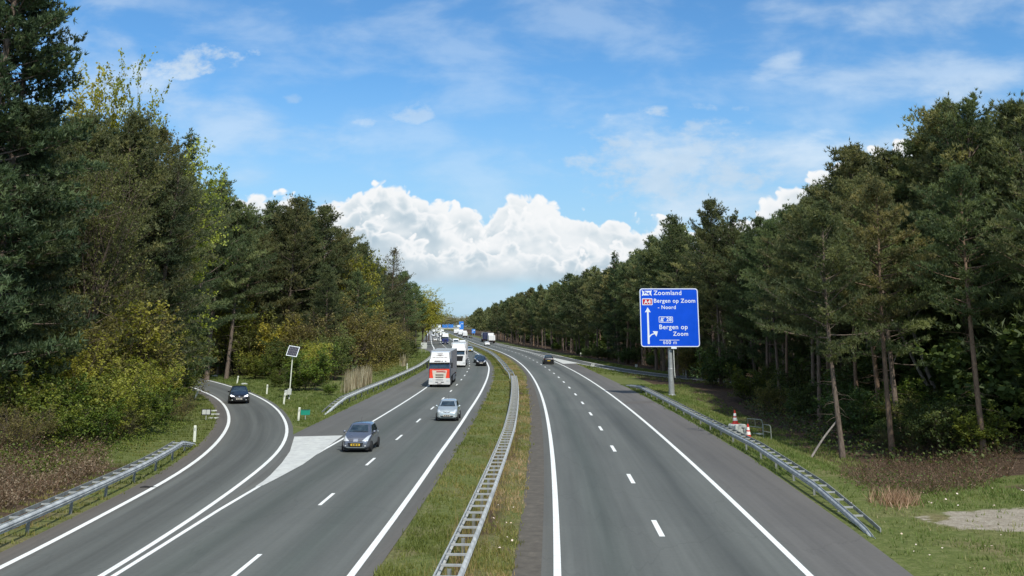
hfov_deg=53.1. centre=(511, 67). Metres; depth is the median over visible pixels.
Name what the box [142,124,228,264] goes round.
pine tree
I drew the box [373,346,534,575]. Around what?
median grass
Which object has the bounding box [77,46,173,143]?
deciduous tree
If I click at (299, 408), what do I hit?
delineator post
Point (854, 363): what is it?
pine tree
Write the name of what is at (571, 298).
pine tree
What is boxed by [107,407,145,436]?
shrub
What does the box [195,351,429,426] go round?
verge grass
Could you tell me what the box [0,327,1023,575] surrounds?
ground
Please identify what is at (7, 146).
pine tree
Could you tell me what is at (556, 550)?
edge line
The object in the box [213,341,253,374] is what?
shrub
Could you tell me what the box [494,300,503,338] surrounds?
pine tree
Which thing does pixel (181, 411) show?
shrub
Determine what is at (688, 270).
pine tree
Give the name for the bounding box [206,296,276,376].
shrub
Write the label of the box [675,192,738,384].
pine tree
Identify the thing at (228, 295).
pine tree
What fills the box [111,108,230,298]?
deciduous tree
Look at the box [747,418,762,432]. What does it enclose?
handrail
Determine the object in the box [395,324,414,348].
shrub
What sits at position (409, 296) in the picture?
pine tree
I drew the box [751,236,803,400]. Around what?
pine tree
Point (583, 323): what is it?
pine tree
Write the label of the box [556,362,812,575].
edge line
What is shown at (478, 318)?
distant wood
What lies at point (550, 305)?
pine tree
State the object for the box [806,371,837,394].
shrub
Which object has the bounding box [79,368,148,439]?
shrub
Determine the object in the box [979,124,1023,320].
pine tree
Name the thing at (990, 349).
forest interior
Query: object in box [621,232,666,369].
pine tree
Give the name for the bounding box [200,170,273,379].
pine tree
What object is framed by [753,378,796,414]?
shrub
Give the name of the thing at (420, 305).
pine tree
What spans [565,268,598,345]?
pine tree
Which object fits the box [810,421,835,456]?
fallen log
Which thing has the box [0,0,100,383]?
fir tree
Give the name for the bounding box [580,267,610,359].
pine tree
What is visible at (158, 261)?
pine tree
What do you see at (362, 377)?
dry reeds
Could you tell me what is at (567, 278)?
pine tree
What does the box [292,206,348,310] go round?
pine tree
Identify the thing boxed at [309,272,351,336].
pine tree
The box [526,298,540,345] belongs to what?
pine tree
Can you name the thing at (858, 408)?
shrub
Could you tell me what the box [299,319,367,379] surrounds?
shrub
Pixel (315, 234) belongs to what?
spruce tree
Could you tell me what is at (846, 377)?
shrub
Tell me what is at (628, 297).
pine tree
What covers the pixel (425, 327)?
deciduous tree
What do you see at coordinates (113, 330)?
shrub
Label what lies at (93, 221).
deciduous tree
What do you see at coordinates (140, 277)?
shrub
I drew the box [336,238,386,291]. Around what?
pine tree
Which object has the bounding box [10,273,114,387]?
shrub
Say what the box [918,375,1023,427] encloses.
shrub
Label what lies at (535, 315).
pine tree
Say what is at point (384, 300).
pine tree
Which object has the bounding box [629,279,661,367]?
pine tree
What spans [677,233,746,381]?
pine tree
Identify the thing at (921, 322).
pine tree
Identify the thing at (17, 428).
shrub
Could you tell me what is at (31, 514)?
guardrail
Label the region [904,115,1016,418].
pine tree
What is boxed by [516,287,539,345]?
pine tree
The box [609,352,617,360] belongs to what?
shrub
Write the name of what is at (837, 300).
pine tree
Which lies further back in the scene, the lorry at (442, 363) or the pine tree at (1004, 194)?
the lorry at (442, 363)
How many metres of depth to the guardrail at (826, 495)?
49.45 m
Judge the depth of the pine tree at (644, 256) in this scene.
166.28 m
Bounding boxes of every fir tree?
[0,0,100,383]
[0,0,119,379]
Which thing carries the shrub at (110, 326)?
on the ground at (952, 519)
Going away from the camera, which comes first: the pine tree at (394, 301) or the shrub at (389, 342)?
the shrub at (389, 342)
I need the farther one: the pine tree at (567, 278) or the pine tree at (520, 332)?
the pine tree at (520, 332)
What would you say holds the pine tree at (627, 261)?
on the ground at (952, 519)
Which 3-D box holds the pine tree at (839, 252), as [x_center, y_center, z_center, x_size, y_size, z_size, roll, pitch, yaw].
[19.120,15.798,63.323,7.315,16.426,7.523,9,-16,-31]
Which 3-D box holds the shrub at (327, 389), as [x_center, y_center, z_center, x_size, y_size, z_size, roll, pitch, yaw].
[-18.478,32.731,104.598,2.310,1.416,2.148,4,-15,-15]
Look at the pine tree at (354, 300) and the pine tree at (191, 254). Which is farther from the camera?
the pine tree at (354, 300)
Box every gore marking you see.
[257,435,342,485]
[553,358,575,363]
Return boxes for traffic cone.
[731,410,739,423]
[746,424,750,436]
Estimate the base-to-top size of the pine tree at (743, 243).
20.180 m
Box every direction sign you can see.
[459,321,463,328]
[639,288,699,395]
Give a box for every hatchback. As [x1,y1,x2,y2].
[228,385,250,402]
[341,420,379,450]
[430,398,460,420]
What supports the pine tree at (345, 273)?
on the ground at (952, 519)
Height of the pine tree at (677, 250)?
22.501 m
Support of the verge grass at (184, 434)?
on the ground at (952, 519)
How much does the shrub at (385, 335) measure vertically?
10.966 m
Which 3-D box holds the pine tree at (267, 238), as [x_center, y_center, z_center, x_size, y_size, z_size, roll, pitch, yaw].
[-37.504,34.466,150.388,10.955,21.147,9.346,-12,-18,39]
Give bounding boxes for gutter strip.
[449,333,543,575]
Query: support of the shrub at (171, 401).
on the ground at (952, 519)
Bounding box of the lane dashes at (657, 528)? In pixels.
[505,349,664,535]
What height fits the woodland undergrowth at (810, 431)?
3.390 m
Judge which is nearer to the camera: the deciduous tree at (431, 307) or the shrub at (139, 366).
the shrub at (139, 366)
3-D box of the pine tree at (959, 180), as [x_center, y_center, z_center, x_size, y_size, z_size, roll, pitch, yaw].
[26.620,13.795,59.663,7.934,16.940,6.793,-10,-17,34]
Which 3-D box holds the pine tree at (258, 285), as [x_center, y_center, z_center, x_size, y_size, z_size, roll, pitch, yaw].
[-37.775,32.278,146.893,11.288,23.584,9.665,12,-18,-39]
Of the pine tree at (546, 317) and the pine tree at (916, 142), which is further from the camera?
the pine tree at (546, 317)
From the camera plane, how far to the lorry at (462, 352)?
175.80 m
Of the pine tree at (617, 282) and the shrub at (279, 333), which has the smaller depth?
the shrub at (279, 333)
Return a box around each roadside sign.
[201,409,210,419]
[301,409,309,419]
[421,343,426,348]
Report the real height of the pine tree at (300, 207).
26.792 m
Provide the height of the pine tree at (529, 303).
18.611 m
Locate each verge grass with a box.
[0,389,218,544]
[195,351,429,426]
[561,355,746,385]
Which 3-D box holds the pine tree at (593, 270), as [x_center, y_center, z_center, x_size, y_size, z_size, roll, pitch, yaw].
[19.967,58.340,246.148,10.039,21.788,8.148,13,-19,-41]
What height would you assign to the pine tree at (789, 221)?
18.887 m
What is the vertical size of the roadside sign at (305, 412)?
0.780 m
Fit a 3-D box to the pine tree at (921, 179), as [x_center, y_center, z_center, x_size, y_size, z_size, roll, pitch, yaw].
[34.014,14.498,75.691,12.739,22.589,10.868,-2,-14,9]
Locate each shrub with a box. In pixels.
[0,362,71,437]
[0,366,91,433]
[0,401,66,452]
[2,335,71,418]
[7,386,98,445]
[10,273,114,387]
[14,319,126,399]
[15,337,119,393]
[26,287,145,376]
[53,366,125,436]
[66,352,159,408]
[67,255,174,376]
[67,394,126,442]
[77,285,175,391]
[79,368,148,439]
[80,307,144,378]
[86,366,153,425]
[103,282,201,394]
[103,351,164,426]
[105,357,188,406]
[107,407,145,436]
[114,395,159,436]
[123,324,192,397]
[128,384,176,431]
[137,388,182,422]
[146,367,188,400]
[155,392,199,420]
[161,306,218,403]
[171,366,203,401]
[182,334,222,392]
[183,352,205,398]
[203,339,232,373]
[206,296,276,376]
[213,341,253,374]
[226,306,287,376]
[233,352,267,377]
[247,316,309,376]
[254,345,291,376]
[259,336,302,374]
[265,368,286,386]
[268,309,341,374]
[269,306,363,364]
[275,364,306,384]
[279,366,309,390]
[283,342,342,390]
[290,338,333,384]
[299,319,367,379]
[299,356,337,385]
[303,339,358,375]
[308,289,402,374]
[321,381,340,394]
[339,303,400,369]
[349,308,399,370]
[369,317,411,366]
[378,324,403,364]
[389,335,416,361]
[390,346,406,361]
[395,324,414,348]
[397,334,410,358]
[398,322,413,342]
[402,340,423,355]
[406,346,415,357]
[551,341,564,349]
[572,340,592,350]
[583,346,595,356]
[589,345,608,359]
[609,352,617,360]
[613,345,646,363]
[644,348,667,364]
[644,353,659,366]
[665,358,675,370]
[673,347,706,377]
[677,344,732,375]
[687,346,756,387]
[689,352,731,384]
[723,363,768,400]
[745,364,775,387]
[753,360,775,377]
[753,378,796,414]
[763,378,776,392]
[769,357,792,370]
[769,364,823,399]
[782,380,825,417]
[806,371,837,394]
[806,376,881,426]
[811,387,893,438]
[819,354,901,395]
[821,396,847,427]
[857,360,931,396]
[859,380,905,404]
[862,416,905,442]
[866,388,923,434]
[870,425,908,451]
[874,377,928,412]
[880,373,918,396]
[892,399,949,435]
[893,396,993,453]
[903,425,945,454]
[908,391,963,413]
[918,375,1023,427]
[944,393,1006,421]
[946,401,1022,452]
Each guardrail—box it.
[0,441,194,533]
[322,356,429,413]
[433,376,518,575]
[468,343,514,377]
[626,385,880,538]
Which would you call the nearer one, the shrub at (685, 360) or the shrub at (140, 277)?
the shrub at (140, 277)
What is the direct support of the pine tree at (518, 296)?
on the ground at (952, 519)
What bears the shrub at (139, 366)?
on the ground at (952, 519)
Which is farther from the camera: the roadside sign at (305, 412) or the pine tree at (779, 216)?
the pine tree at (779, 216)
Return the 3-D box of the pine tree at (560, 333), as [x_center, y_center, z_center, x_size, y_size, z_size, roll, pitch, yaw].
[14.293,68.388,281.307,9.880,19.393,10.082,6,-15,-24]
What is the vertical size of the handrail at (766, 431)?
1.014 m
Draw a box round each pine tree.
[0,141,71,335]
[0,182,70,344]
[2,106,102,334]
[19,116,76,293]
[37,167,140,352]
[40,105,171,331]
[56,110,126,296]
[73,107,176,310]
[95,127,165,339]
[110,135,193,382]
[113,137,192,311]
[129,162,212,315]
[132,151,236,406]
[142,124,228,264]
[142,169,236,314]
[182,184,251,371]
[184,261,251,367]
[186,226,247,342]
[191,188,268,367]
[199,204,280,374]
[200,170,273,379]
[203,198,284,378]
[213,224,268,372]
[215,212,288,374]
[236,230,296,372]
[244,196,302,337]
[250,192,345,343]
[255,212,307,347]
[258,209,310,337]
[270,206,339,327]
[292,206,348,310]
[293,215,348,296]
[296,203,366,303]
[299,265,352,341]
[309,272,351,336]
[315,223,379,312]
[329,231,375,293]
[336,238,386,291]
[338,267,384,371]
[343,287,374,370]
[354,240,389,303]
[370,254,391,307]
[371,272,402,338]
[373,260,405,316]
[380,247,414,341]
[382,266,400,331]
[387,271,409,329]
[393,270,423,338]
[393,273,414,324]
[398,285,426,340]
[409,283,428,344]
[484,318,494,333]
[490,306,502,340]
[492,300,507,341]
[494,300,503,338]
[501,297,516,341]
[504,302,516,342]
[505,293,517,342]
[509,301,523,343]
[511,292,521,343]
[515,292,524,343]
[515,295,534,344]
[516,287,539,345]
[518,289,533,345]
[526,291,538,346]
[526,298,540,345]
[527,291,543,346]
[528,290,548,346]
[530,284,543,347]
[532,289,548,348]
[539,283,555,335]
[539,289,556,348]
[540,295,554,341]
[541,281,557,341]
[544,282,567,349]
[549,295,563,351]
[550,284,577,352]
[551,273,576,353]
[551,281,568,351]
[557,275,581,353]
[559,284,573,337]
[561,272,595,347]
[561,284,581,349]
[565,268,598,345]
[571,277,598,348]
[575,269,604,358]
[577,265,600,343]
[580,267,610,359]
[581,279,605,341]
[583,285,602,332]
[587,282,625,360]
[590,268,618,360]
[591,267,610,359]
[593,282,615,353]
[597,263,622,343]
[599,267,621,350]
[606,259,638,362]
[608,264,632,362]
[612,256,647,363]
[614,247,643,354]
[618,248,657,366]
[618,264,647,365]
[620,253,643,364]
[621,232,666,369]
[626,260,659,367]
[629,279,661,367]
[631,242,665,370]
[632,233,671,360]
[633,211,708,375]
[635,222,690,372]
[650,235,730,368]
[657,228,693,374]
[669,220,734,355]
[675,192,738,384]
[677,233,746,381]
[687,222,746,357]
[698,207,761,381]
[707,231,774,369]
[718,211,772,376]
[725,234,790,366]
[729,218,784,363]
[734,229,804,397]
[738,206,803,352]
[746,246,798,357]
[747,189,837,421]
[747,198,808,373]
[750,193,909,458]
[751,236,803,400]
[755,197,816,392]
[756,230,840,339]
[766,258,821,361]
[771,193,845,396]
[774,136,912,368]
[782,177,849,360]
[785,161,879,369]
[801,172,921,401]
[801,235,850,375]
[809,214,892,387]
[824,197,957,437]
[825,172,945,453]
[840,159,877,361]
[847,142,932,380]
[854,92,1006,354]
[863,137,985,339]
[865,147,919,391]
[882,103,1006,292]
[887,124,960,355]
[893,130,1010,344]
[897,160,1023,453]
[899,87,1023,426]
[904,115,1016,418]
[931,120,1009,318]
[950,91,1023,325]
[961,111,1023,283]
[974,163,1023,298]
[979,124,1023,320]
[999,151,1023,326]
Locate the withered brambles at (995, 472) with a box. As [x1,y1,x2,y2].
[830,429,1023,496]
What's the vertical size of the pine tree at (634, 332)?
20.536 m
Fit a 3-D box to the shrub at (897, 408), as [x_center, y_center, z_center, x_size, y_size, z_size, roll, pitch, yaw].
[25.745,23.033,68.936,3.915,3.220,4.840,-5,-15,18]
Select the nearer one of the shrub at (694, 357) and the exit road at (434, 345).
the shrub at (694, 357)
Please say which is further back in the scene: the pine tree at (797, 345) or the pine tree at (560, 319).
the pine tree at (560, 319)
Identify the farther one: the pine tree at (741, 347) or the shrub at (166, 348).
the pine tree at (741, 347)
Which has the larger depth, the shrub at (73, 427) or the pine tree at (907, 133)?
the pine tree at (907, 133)
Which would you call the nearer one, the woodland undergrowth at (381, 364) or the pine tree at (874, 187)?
the pine tree at (874, 187)
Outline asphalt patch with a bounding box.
[622,401,654,403]
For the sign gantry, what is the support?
on the carriageway at (286, 524)
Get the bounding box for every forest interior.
[208,191,1023,388]
[237,319,1023,429]
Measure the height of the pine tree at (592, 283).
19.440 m
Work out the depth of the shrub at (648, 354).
176.12 m
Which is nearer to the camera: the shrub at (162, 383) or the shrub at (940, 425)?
the shrub at (940, 425)
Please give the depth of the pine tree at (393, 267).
207.02 m
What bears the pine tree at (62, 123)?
on the ground at (952, 519)
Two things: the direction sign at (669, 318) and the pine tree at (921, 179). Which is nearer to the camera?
the pine tree at (921, 179)
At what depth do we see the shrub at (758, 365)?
113.53 m
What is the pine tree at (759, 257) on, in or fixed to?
on the ground at (952, 519)
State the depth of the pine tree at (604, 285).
208.24 m
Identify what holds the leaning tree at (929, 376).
on the ground at (952, 519)
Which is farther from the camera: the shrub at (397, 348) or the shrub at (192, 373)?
the shrub at (397, 348)
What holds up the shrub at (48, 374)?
on the ground at (952, 519)
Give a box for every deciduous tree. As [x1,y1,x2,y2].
[31,122,169,351]
[60,61,151,129]
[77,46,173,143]
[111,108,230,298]
[152,137,240,340]
[336,244,396,366]
[414,285,453,342]
[416,307,449,342]
[425,295,452,340]
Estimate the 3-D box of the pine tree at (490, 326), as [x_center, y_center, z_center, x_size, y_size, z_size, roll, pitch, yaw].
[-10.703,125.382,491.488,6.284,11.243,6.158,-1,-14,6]
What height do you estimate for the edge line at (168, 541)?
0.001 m
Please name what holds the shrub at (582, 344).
on the ground at (952, 519)
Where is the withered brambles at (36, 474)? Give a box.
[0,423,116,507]
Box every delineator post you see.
[193,425,196,441]
[297,407,300,420]
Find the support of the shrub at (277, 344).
on the ground at (952, 519)
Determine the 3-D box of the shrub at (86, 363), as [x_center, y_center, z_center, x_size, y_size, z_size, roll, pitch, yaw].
[-27.352,18.991,62.049,7.198,7.400,5.469,5,-15,-19]
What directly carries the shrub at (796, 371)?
on the ground at (952, 519)
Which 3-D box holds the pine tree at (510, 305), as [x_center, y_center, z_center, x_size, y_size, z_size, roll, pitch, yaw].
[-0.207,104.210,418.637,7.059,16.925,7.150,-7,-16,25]
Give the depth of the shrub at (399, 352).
192.57 m
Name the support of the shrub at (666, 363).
on the ground at (952, 519)
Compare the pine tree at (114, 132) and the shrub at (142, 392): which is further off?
the pine tree at (114, 132)
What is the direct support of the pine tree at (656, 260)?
on the ground at (952, 519)
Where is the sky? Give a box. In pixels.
[1,0,1023,326]
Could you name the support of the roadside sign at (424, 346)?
on the ground at (952, 519)
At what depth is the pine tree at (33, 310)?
59.87 m
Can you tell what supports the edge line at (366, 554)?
on the carriageway at (286, 524)
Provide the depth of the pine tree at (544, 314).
308.17 m
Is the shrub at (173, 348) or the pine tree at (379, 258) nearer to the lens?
the shrub at (173, 348)
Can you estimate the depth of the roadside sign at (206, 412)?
77.57 m
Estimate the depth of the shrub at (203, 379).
102.49 m
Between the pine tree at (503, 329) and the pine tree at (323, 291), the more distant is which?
the pine tree at (503, 329)
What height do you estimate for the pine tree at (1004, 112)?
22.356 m
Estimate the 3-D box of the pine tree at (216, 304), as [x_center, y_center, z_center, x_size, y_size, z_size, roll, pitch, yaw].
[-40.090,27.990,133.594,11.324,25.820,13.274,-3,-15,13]
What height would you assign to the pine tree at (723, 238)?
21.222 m
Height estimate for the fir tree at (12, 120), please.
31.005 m
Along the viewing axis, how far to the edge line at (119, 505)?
41.17 m
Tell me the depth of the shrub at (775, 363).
107.39 m
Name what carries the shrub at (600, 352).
on the ground at (952, 519)
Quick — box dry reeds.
[340,355,407,392]
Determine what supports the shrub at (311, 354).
on the ground at (952, 519)
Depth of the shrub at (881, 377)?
79.58 m
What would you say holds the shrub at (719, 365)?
on the ground at (952, 519)
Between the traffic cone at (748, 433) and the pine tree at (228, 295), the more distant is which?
the pine tree at (228, 295)
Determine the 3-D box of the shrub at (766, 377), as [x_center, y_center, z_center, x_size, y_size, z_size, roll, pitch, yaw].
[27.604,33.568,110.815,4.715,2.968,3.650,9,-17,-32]
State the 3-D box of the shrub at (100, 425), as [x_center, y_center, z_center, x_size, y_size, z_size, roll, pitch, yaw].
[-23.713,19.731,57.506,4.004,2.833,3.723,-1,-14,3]
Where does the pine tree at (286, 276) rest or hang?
on the ground at (952, 519)
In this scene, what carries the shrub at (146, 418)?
on the ground at (952, 519)
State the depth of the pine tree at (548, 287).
321.98 m
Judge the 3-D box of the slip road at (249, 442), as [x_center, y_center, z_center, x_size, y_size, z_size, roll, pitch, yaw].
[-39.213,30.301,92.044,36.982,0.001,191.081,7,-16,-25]
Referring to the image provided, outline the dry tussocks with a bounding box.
[861,481,925,510]
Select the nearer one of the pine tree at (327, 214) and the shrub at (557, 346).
the pine tree at (327, 214)
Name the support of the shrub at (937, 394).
on the ground at (952, 519)
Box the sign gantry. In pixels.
[429,324,459,333]
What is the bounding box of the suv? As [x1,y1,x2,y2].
[475,356,486,365]
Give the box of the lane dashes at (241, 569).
[231,359,469,575]
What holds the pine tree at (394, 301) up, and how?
on the ground at (952, 519)
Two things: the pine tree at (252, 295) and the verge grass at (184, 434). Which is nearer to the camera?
the verge grass at (184, 434)
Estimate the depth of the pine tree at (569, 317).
259.61 m
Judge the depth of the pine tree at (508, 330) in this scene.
435.52 m
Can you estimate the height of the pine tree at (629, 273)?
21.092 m
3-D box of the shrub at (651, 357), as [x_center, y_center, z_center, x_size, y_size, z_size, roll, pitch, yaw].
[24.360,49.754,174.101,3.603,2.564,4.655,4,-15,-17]
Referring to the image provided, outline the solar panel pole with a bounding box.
[284,345,299,398]
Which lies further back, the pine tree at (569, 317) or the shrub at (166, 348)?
the pine tree at (569, 317)
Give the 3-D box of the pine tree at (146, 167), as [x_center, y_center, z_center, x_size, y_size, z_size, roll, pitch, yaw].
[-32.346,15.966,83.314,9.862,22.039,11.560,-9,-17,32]
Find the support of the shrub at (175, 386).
on the ground at (952, 519)
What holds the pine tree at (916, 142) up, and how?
on the ground at (952, 519)
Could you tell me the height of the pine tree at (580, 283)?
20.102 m
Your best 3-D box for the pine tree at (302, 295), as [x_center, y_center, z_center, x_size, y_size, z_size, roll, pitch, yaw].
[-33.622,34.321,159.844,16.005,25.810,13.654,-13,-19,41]
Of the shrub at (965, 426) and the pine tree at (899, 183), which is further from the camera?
the pine tree at (899, 183)
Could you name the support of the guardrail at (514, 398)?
on the ground at (952, 519)
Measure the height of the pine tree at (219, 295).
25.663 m
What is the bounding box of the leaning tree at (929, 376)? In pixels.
[863,282,951,398]
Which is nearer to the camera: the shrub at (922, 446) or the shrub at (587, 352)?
the shrub at (922, 446)
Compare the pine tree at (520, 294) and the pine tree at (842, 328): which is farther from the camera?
the pine tree at (520, 294)
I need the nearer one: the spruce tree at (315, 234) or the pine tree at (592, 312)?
the spruce tree at (315, 234)
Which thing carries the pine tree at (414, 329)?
on the ground at (952, 519)
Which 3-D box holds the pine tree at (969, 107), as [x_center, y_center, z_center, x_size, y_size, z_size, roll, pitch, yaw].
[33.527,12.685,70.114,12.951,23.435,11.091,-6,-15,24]
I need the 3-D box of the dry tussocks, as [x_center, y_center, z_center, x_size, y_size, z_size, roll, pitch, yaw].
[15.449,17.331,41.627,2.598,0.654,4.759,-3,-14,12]
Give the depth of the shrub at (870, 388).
76.43 m
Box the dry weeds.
[424,420,521,575]
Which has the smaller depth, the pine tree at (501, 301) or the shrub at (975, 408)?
the shrub at (975, 408)
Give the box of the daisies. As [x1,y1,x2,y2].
[195,443,1023,568]
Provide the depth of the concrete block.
66.77 m
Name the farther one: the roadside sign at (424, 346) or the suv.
the roadside sign at (424, 346)
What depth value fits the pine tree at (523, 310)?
363.55 m
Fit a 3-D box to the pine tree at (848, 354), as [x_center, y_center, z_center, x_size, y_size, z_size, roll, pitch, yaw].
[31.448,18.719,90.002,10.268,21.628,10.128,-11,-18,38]
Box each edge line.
[0,387,229,568]
[98,380,287,575]
[111,385,428,575]
[347,339,489,575]
[452,334,560,575]
[501,344,667,374]
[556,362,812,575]
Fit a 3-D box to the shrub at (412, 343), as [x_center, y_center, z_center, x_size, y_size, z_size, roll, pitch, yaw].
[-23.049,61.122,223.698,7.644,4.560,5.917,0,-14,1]
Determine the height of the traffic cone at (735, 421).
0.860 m
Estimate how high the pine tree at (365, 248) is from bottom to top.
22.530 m
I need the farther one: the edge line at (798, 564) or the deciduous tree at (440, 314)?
the deciduous tree at (440, 314)
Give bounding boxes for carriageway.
[117,330,493,575]
[444,330,912,575]
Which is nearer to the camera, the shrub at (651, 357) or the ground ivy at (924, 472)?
the ground ivy at (924, 472)
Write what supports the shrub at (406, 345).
on the ground at (952, 519)
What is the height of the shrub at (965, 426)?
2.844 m
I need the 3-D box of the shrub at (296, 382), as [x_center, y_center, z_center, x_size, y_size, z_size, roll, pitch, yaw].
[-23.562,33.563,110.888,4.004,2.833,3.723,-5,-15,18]
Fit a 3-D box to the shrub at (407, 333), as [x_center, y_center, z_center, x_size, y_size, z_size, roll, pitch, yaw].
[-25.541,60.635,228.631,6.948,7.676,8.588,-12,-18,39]
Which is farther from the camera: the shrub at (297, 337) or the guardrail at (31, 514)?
the shrub at (297, 337)
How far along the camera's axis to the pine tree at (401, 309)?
232.43 m
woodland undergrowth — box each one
[202,357,404,375]
[735,375,1023,467]
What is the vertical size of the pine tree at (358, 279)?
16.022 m
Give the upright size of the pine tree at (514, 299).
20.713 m
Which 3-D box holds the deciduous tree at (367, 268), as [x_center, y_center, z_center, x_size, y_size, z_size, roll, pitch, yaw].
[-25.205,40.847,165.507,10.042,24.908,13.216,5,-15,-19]
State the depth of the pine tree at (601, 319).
211.91 m
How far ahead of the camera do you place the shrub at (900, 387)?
75.05 m
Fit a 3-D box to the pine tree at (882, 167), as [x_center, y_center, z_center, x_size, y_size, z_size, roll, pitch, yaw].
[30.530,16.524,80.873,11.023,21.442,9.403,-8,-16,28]
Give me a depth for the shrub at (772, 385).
103.98 m
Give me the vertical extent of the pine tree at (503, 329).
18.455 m
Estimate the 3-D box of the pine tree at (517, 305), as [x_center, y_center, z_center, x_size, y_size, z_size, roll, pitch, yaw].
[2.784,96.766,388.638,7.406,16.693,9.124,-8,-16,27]
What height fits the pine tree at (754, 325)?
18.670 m
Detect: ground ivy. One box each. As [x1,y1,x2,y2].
[0,400,195,481]
[839,430,1022,495]
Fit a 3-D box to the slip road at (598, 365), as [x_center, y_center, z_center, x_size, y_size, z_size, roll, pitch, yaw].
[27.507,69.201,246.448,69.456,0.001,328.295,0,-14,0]
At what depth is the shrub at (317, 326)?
139.52 m
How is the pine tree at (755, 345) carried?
on the ground at (952, 519)
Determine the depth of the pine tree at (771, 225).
111.21 m
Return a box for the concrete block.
[728,424,746,434]
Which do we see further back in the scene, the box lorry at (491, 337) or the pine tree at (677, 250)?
the box lorry at (491, 337)
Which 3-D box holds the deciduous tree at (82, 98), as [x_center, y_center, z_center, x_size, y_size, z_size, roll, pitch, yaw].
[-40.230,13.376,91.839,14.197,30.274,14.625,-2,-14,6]
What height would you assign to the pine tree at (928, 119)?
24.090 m
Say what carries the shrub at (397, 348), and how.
on the ground at (952, 519)
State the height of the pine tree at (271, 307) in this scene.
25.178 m
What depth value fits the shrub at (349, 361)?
134.47 m
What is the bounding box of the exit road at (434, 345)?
[417,344,444,348]
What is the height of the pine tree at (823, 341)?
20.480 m
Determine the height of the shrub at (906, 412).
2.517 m
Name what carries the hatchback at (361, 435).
on the carriageway at (286, 524)
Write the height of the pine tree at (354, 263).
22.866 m
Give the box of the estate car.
[542,354,553,363]
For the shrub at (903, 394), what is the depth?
69.97 m
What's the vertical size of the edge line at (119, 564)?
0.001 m
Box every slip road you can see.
[0,378,292,575]
[498,344,752,383]
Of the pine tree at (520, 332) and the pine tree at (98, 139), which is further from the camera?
the pine tree at (520, 332)
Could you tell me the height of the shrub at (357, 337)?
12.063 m
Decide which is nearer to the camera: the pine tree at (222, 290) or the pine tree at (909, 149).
the pine tree at (909, 149)
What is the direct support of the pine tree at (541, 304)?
on the ground at (952, 519)
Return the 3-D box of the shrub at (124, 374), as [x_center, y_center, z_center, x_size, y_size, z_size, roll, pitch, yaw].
[-25.569,20.547,63.916,6.253,5.893,4.751,9,-17,-33]
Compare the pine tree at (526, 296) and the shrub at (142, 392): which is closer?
the shrub at (142, 392)
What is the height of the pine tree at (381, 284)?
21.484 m
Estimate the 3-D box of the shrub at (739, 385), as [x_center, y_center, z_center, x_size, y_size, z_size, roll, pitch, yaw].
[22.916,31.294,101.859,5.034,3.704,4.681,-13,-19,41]
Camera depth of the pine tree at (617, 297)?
192.59 m
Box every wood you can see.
[431,315,469,327]
[466,302,496,330]
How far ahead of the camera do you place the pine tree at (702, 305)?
125.12 m
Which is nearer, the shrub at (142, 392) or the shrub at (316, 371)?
the shrub at (142, 392)
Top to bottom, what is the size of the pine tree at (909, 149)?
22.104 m
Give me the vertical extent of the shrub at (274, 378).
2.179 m
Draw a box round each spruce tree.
[173,127,217,400]
[263,195,328,352]
[600,251,629,362]
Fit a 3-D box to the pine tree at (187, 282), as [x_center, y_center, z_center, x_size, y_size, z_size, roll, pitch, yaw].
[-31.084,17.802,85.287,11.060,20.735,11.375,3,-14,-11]
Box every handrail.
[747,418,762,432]
[763,424,771,437]
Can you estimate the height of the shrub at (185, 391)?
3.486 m
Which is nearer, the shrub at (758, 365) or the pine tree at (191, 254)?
the pine tree at (191, 254)
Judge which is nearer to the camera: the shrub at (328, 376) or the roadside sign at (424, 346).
the shrub at (328, 376)
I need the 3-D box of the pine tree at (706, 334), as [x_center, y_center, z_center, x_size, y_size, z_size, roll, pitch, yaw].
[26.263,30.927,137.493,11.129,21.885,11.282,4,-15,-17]
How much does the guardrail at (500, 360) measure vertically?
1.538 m
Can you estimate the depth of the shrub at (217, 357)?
147.59 m
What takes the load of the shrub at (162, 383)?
on the ground at (952, 519)
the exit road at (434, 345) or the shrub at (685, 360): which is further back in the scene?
the exit road at (434, 345)
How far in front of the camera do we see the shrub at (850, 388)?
76.38 m
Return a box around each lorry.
[426,348,456,386]
[441,333,448,343]
[451,342,467,366]
[481,332,488,341]
[488,333,494,342]
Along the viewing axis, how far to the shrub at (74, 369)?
60.38 m
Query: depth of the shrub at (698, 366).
123.71 m
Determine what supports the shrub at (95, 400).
on the ground at (952, 519)
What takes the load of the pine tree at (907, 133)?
on the ground at (952, 519)
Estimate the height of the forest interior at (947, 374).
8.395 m
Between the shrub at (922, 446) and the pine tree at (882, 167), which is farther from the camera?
the pine tree at (882, 167)
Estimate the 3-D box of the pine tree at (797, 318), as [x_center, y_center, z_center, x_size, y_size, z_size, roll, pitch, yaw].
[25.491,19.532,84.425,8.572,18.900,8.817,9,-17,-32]

